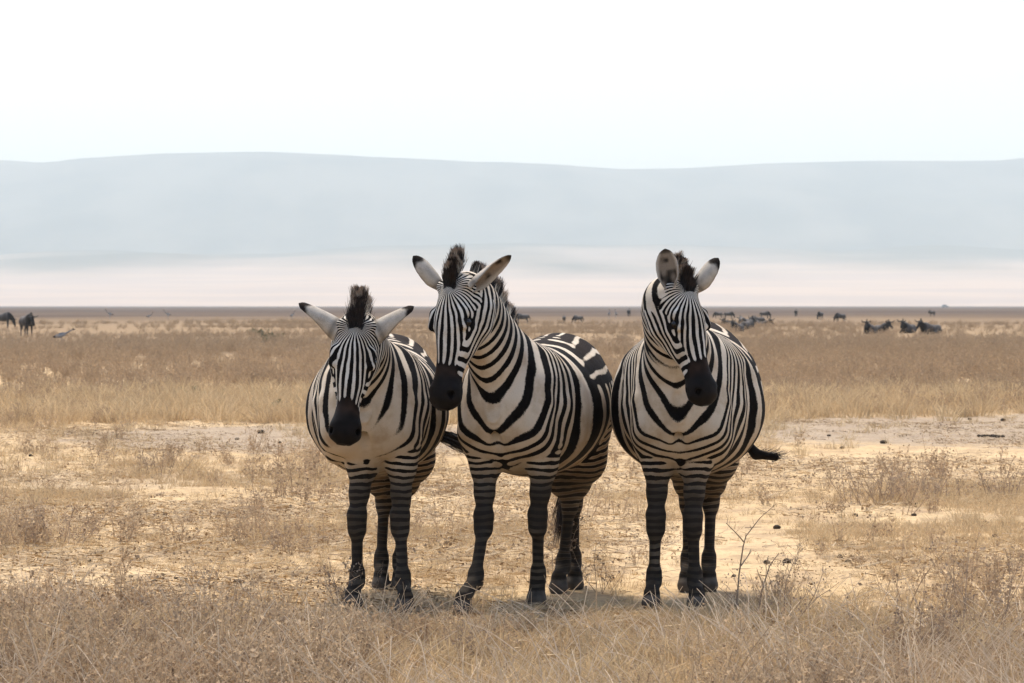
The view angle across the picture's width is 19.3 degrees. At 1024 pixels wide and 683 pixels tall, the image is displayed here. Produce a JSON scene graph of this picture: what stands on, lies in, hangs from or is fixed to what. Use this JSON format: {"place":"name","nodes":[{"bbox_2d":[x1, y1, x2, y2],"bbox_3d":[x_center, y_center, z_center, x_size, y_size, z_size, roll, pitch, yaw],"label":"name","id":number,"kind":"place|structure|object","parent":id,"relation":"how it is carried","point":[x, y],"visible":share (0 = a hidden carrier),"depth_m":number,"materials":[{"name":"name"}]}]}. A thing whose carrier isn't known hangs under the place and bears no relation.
{"place":"outdoors","nodes":[
{"label":"outdoors","id":0,"kind":"place"},
{"bbox_2d":[0,152,1023,254],"bbox_3d":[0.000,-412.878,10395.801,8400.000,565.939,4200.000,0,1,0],"label":"mountains","id":1,"kind":"structure","parent":0,"point":[235,203],"depth_m":9662.85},
{"bbox_2d":[0,306,1023,682],"bbox_3d":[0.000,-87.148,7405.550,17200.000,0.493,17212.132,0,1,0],"label":"ground","id":2,"kind":"structure","parent":0,"point":[730,550],"depth_m":24.87,"materials":[{"name":"soil"}]},
{"bbox_2d":[0,312,15,327],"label":"wildebeest","id":3,"kind":"object","parent":2,"relation":"on","point":[6,316],"visible":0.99,"depth_m":203.52,"materials":[{"name":"grey"}]},
{"bbox_2d":[0,503,44,549],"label":"dry shrub","id":4,"kind":"object","parent":2,"relation":"on","point":[24,524],"visible":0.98,"depth_m":17.39,"materials":[{"name":"brown plant"}]},
{"bbox_2d":[18,313,37,336],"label":"wildebeest","id":5,"kind":"object","parent":2,"relation":"on","point":[26,321],"visible":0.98,"depth_m":149.58,"materials":[{"name":"grey"}]},
{"bbox_2d":[12,497,114,546],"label":"dry shrub","id":6,"kind":"object","parent":2,"relation":"on","point":[70,519],"visible":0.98,"depth_m":17.64,"materials":[{"name":"brown plant"}]},
{"bbox_2d":[53,328,75,338],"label":"crane","id":7,"kind":"object","parent":2,"relation":"on","point":[60,335],"visible":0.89,"depth_m":105.47,"materials":[{"name":"grey"}]},
{"bbox_2d":[87,440,118,460],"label":"dry shrub","id":8,"kind":"object","parent":2,"relation":"on","point":[98,453],"visible":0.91,"depth_m":27.12,"materials":[{"name":"beige plant"}]},
{"bbox_2d":[62,587,210,640],"bbox_3d":[-1.581,1.138,12.280,0.559,0.313,0.623,-1,1,-40],"label":"dry shrub","id":9,"kind":"object","parent":2,"relation":"on","point":[133,624],"visible":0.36,"depth_m":12.18,"materials":[{"name":"brown plant"}]},
{"bbox_2d":[132,440,194,475],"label":"dry shrub","id":10,"kind":"object","parent":2,"relation":"on","point":[151,462],"visible":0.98,"depth_m":25.07,"materials":[{"name":"beige plant"}]},
{"bbox_2d":[150,561,302,637],"bbox_3d":[-1.208,1.109,12.814,0.652,0.365,0.538,0,1,0],"label":"dry shrub","id":11,"kind":"object","parent":2,"relation":"on","point":[235,606],"visible":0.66,"depth_m":12.84,"materials":[{"name":"brown plant"}]},
{"bbox_2d":[215,454,299,518],"bbox_3d":[-1.682,0.965,19.959,0.519,0.448,0.438,0,1,-18],"label":"dry shrub","id":12,"kind":"object","parent":2,"relation":"on","point":[256,491],"visible":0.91,"depth_m":19.90,"materials":[{"name":"brown plant"}]},
{"bbox_2d":[248,328,268,334],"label":"green bush","id":13,"kind":"object","parent":2,"relation":"on","point":[258,331],"visible":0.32,"depth_m":149.78,"materials":[{"name":"yellow plant"}]},
{"bbox_2d":[261,332,285,338],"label":"green bush","id":14,"kind":"object","parent":2,"relation":"on","point":[272,333],"visible":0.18,"depth_m":120.33,"materials":[{"name":"yellow plant"}]},
{"bbox_2d":[260,516,322,553],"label":"dry shrub","id":15,"kind":"object","parent":2,"relation":"on","point":[280,535],"visible":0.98,"depth_m":17.33,"materials":[{"name":"brown plant"}]},
{"bbox_2d":[304,556,396,605],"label":"dry shrub","id":16,"kind":"object","parent":2,"relation":"on","point":[335,586],"visible":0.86,"depth_m":14.25,"materials":[{"name":"brown plant"}]},
{"bbox_2d":[299,284,464,613],"bbox_3d":[-0.650,0.493,14.612,0.824,1.544,2.025,0,1,15],"label":"zebra","id":17,"kind":"object","parent":2,"relation":"on","point":[376,421],"visible":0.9,"depth_m":14.09,"materials":[{"name":"multicoloured"}]},
{"bbox_2d":[411,609,542,658],"bbox_3d":[-0.145,1.164,12.014,0.381,0.248,0.499,1,1,38],"label":"dry shrub","id":18,"kind":"object","parent":2,"relation":"on","point":[468,638],"visible":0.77,"depth_m":11.95,"materials":[{"name":"brown plant"}]},
{"bbox_2d":[0,472,1023,682],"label":"dry grass","id":19,"kind":"structure","parent":2,"relation":"on","point":[988,502],"depth_m":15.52,"materials":[{"name":"beige plant"}]},
{"bbox_2d":[0,374,1023,682],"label":"dry herbs","id":20,"kind":"object","parent":2,"relation":"on","point":[268,666],"visible":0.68,"depth_m":12.09,"materials":[{"name":"brown plant"}]},
{"bbox_2d":[0,316,1023,422],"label":"field herbs","id":21,"kind":"object","parent":2,"relation":"on","point":[935,356],"visible":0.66,"depth_m":71.69,"materials":[{"name":"beige plant"}]},
{"bbox_2d":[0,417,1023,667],"bbox_3d":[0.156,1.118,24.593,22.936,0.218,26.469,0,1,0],"label":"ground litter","id":22,"kind":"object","parent":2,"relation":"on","point":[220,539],"visible":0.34,"depth_m":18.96,"materials":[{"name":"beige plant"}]},
{"bbox_2d":[0,372,1023,424],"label":"tall straw","id":23,"kind":"object","parent":2,"relation":"on","point":[172,406],"visible":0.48,"depth_m":39.15,"materials":[{"name":"beige plant"}]},
{"bbox_2d":[0,368,1023,483],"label":"straw grass","id":24,"kind":"structure","parent":2,"relation":"on","point":[184,464],"depth_m":28.09,"materials":[{"name":"beige plant"}]},
{"bbox_2d":[412,243,613,615],"bbox_3d":[0.065,0.403,14.496,0.695,1.728,1.973,0,1,17],"label":"zebra","id":25,"kind":"object","parent":2,"relation":"on","point":[536,411],"visible":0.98,"depth_m":14.10,"materials":[{"name":"multicoloured"}]},
{"bbox_2d":[515,313,530,323],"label":"wildebeest","id":26,"kind":"object","parent":2,"relation":"on","point":[522,316],"visible":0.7,"depth_m":224.84,"materials":[{"name":"grey"}]},
{"bbox_2d":[544,506,589,567],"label":"dry shrub","id":27,"kind":"object","parent":2,"relation":"on","point":[553,532],"visible":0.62,"depth_m":15.16,"materials":[{"name":"brown plant"}]},
{"bbox_2d":[572,315,583,323],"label":"wildebeest","id":28,"kind":"object","parent":2,"relation":"on","point":[575,317],"visible":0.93,"depth_m":251.31,"materials":[{"name":"grey"}]},
{"bbox_2d":[570,540,629,592],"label":"dry shrub","id":29,"kind":"object","parent":2,"relation":"on","point":[583,571],"visible":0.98,"depth_m":14.93,"materials":[{"name":"brown plant"}]},
{"bbox_2d":[610,249,787,609],"bbox_3d":[0.835,0.416,14.562,0.757,1.699,1.883,0,1,15],"label":"zebra","id":30,"kind":"object","parent":2,"relation":"on","point":[687,409],"visible":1,"depth_m":14.09,"materials":[{"name":"multicoloured"}]},
{"bbox_2d":[713,312,722,317],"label":"wildebeest","id":31,"kind":"object","parent":2,"relation":"on","point":[717,313],"visible":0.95,"depth_m":305.22,"materials":[{"name":"grey"}]},
{"bbox_2d":[719,317,730,326],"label":"wildebeest","id":32,"kind":"object","parent":2,"relation":"on","point":[723,320],"visible":0.3,"depth_m":198.24,"materials":[{"name":"grey"}]},
{"bbox_2d":[723,311,734,318],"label":"wildebeest","id":33,"kind":"object","parent":2,"relation":"on","point":[731,313],"visible":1,"depth_m":294.70,"materials":[{"name":"grey"}]},
{"bbox_2d":[728,319,744,331],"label":"wildebeest","id":34,"kind":"object","parent":2,"relation":"on","point":[741,326],"visible":0.63,"depth_m":160.95,"materials":[{"name":"grey"}]},
{"bbox_2d":[737,316,745,323],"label":"wildebeest","id":35,"kind":"object","parent":2,"relation":"on","point":[742,318],"visible":0.71,"depth_m":198.54,"materials":[{"name":"grey"}]},
{"bbox_2d":[741,316,757,329],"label":"wildebeest","id":36,"kind":"object","parent":2,"relation":"on","point":[750,322],"visible":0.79,"depth_m":167.46,"materials":[{"name":"grey"}]},
{"bbox_2d":[726,502,775,609],"bbox_3d":[1.099,1.000,13.955,0.255,0.510,0.092,0,1,-36],"label":"bare twig","id":37,"kind":"object","parent":2,"relation":"on","point":[739,568],"visible":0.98,"depth_m":13.95,"materials":[{"name":"brown plant"}]},
{"bbox_2d":[751,316,764,321],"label":"wildebeest","id":38,"kind":"object","parent":2,"relation":"on","point":[761,319],"visible":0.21,"depth_m":213.55,"materials":[{"name":"grey"}]},
{"bbox_2d":[759,311,771,317],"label":"wildebeest","id":39,"kind":"object","parent":2,"relation":"on","point":[767,313],"visible":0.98,"depth_m":294.69,"materials":[{"name":"grey"}]},
{"bbox_2d":[760,318,774,325],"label":"wildebeest","id":40,"kind":"object","parent":2,"relation":"on","point":[770,319],"visible":0.32,"depth_m":198.35,"materials":[{"name":"grey"}]},
{"bbox_2d":[757,553,778,607],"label":"bare twig","id":41,"kind":"object","parent":2,"relation":"on","point":[764,579],"visible":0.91,"depth_m":13.69,"materials":[{"name":"beige plant"}]},
{"bbox_2d":[715,546,837,621],"bbox_3d":[1.169,1.080,13.186,0.446,0.384,0.480,1,1,42],"label":"dry shrub","id":42,"kind":"object","parent":2,"relation":"on","point":[778,583],"visible":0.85,"depth_m":13.20,"materials":[{"name":"brown plant"}]},
{"bbox_2d":[816,311,822,319],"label":"wildebeest","id":43,"kind":"object","parent":2,"relation":"on","point":[819,314],"visible":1,"depth_m":284.67,"materials":[{"name":"grey"}]},
{"bbox_2d":[833,313,845,321],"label":"wildebeest","id":44,"kind":"object","parent":2,"relation":"on","point":[838,316],"visible":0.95,"depth_m":266.95,"materials":[{"name":"grey"}]},
{"bbox_2d":[862,319,874,333],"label":"wildebeest","id":45,"kind":"object","parent":2,"relation":"on","point":[867,326],"visible":0.84,"depth_m":149.50,"materials":[{"name":"grey"}]},
{"bbox_2d":[818,452,948,504],"bbox_3d":[2.669,0.983,21.690,0.839,0.405,0.724,1,1,39],"label":"dry shrub","id":46,"kind":"object","parent":2,"relation":"on","point":[880,491],"visible":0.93,"depth_m":21.63,"materials":[{"name":"brown plant"}]},
{"bbox_2d":[875,319,893,333],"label":"wildebeest","id":47,"kind":"object","parent":2,"relation":"on","point":[887,324],"visible":0.61,"depth_m":149.50,"materials":[{"name":"grey"}]},
{"bbox_2d":[842,580,970,658],"bbox_3d":[1.674,1.115,12.074,0.555,0.343,0.479,0,1,-35],"label":"dry shrub","id":48,"kind":"object","parent":2,"relation":"on","point":[937,629],"visible":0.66,"depth_m":11.98,"materials":[{"name":"brown plant"}]},
{"bbox_2d":[897,319,916,332],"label":"wildebeest","id":49,"kind":"object","parent":2,"relation":"on","point":[905,327],"visible":0.96,"depth_m":152.28,"materials":[{"name":"grey"}]},
{"bbox_2d":[914,318,941,333],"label":"wildebeest","id":50,"kind":"object","parent":2,"relation":"on","point":[924,326],"visible":0.84,"depth_m":149.67,"materials":[{"name":"grey"}]},
{"bbox_2d":[888,461,979,499],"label":"dry shrub","id":51,"kind":"object","parent":2,"relation":"on","point":[932,483],"visible":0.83,"depth_m":21.92,"materials":[{"name":"brown plant"}]},
{"bbox_2d":[921,539,1023,637],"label":"dry shrub","id":52,"kind":"object","parent":2,"relation":"on","point":[967,595],"visible":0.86,"depth_m":12.77,"materials":[{"name":"brown plant"}]},
{"bbox_2d":[977,434,1004,437],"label":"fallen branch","id":53,"kind":"object","parent":2,"relation":"on","point":[991,435],"visible":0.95,"depth_m":32.20,"materials":[{"name":"grey wood"}]},
{"bbox_2d":[973,463,1023,495],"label":"dry shrub","id":54,"kind":"object","parent":2,"relation":"on","point":[1004,487],"visible":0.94,"depth_m":22.18,"materials":[{"name":"brown plant"}]},
{"bbox_2d":[0,243,1023,305],"bbox_3d":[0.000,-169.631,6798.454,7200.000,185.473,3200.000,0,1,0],"label":"hills","id":55,"kind":"structure","parent":0,"point":[537,274],"depth_m":6559.52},
{"bbox_2d":[0,0,1023,168],"label":"sky","id":56,"kind":"structure","parent":0,"point":[615,84],"materials":[{"name":"white"}]}
]}

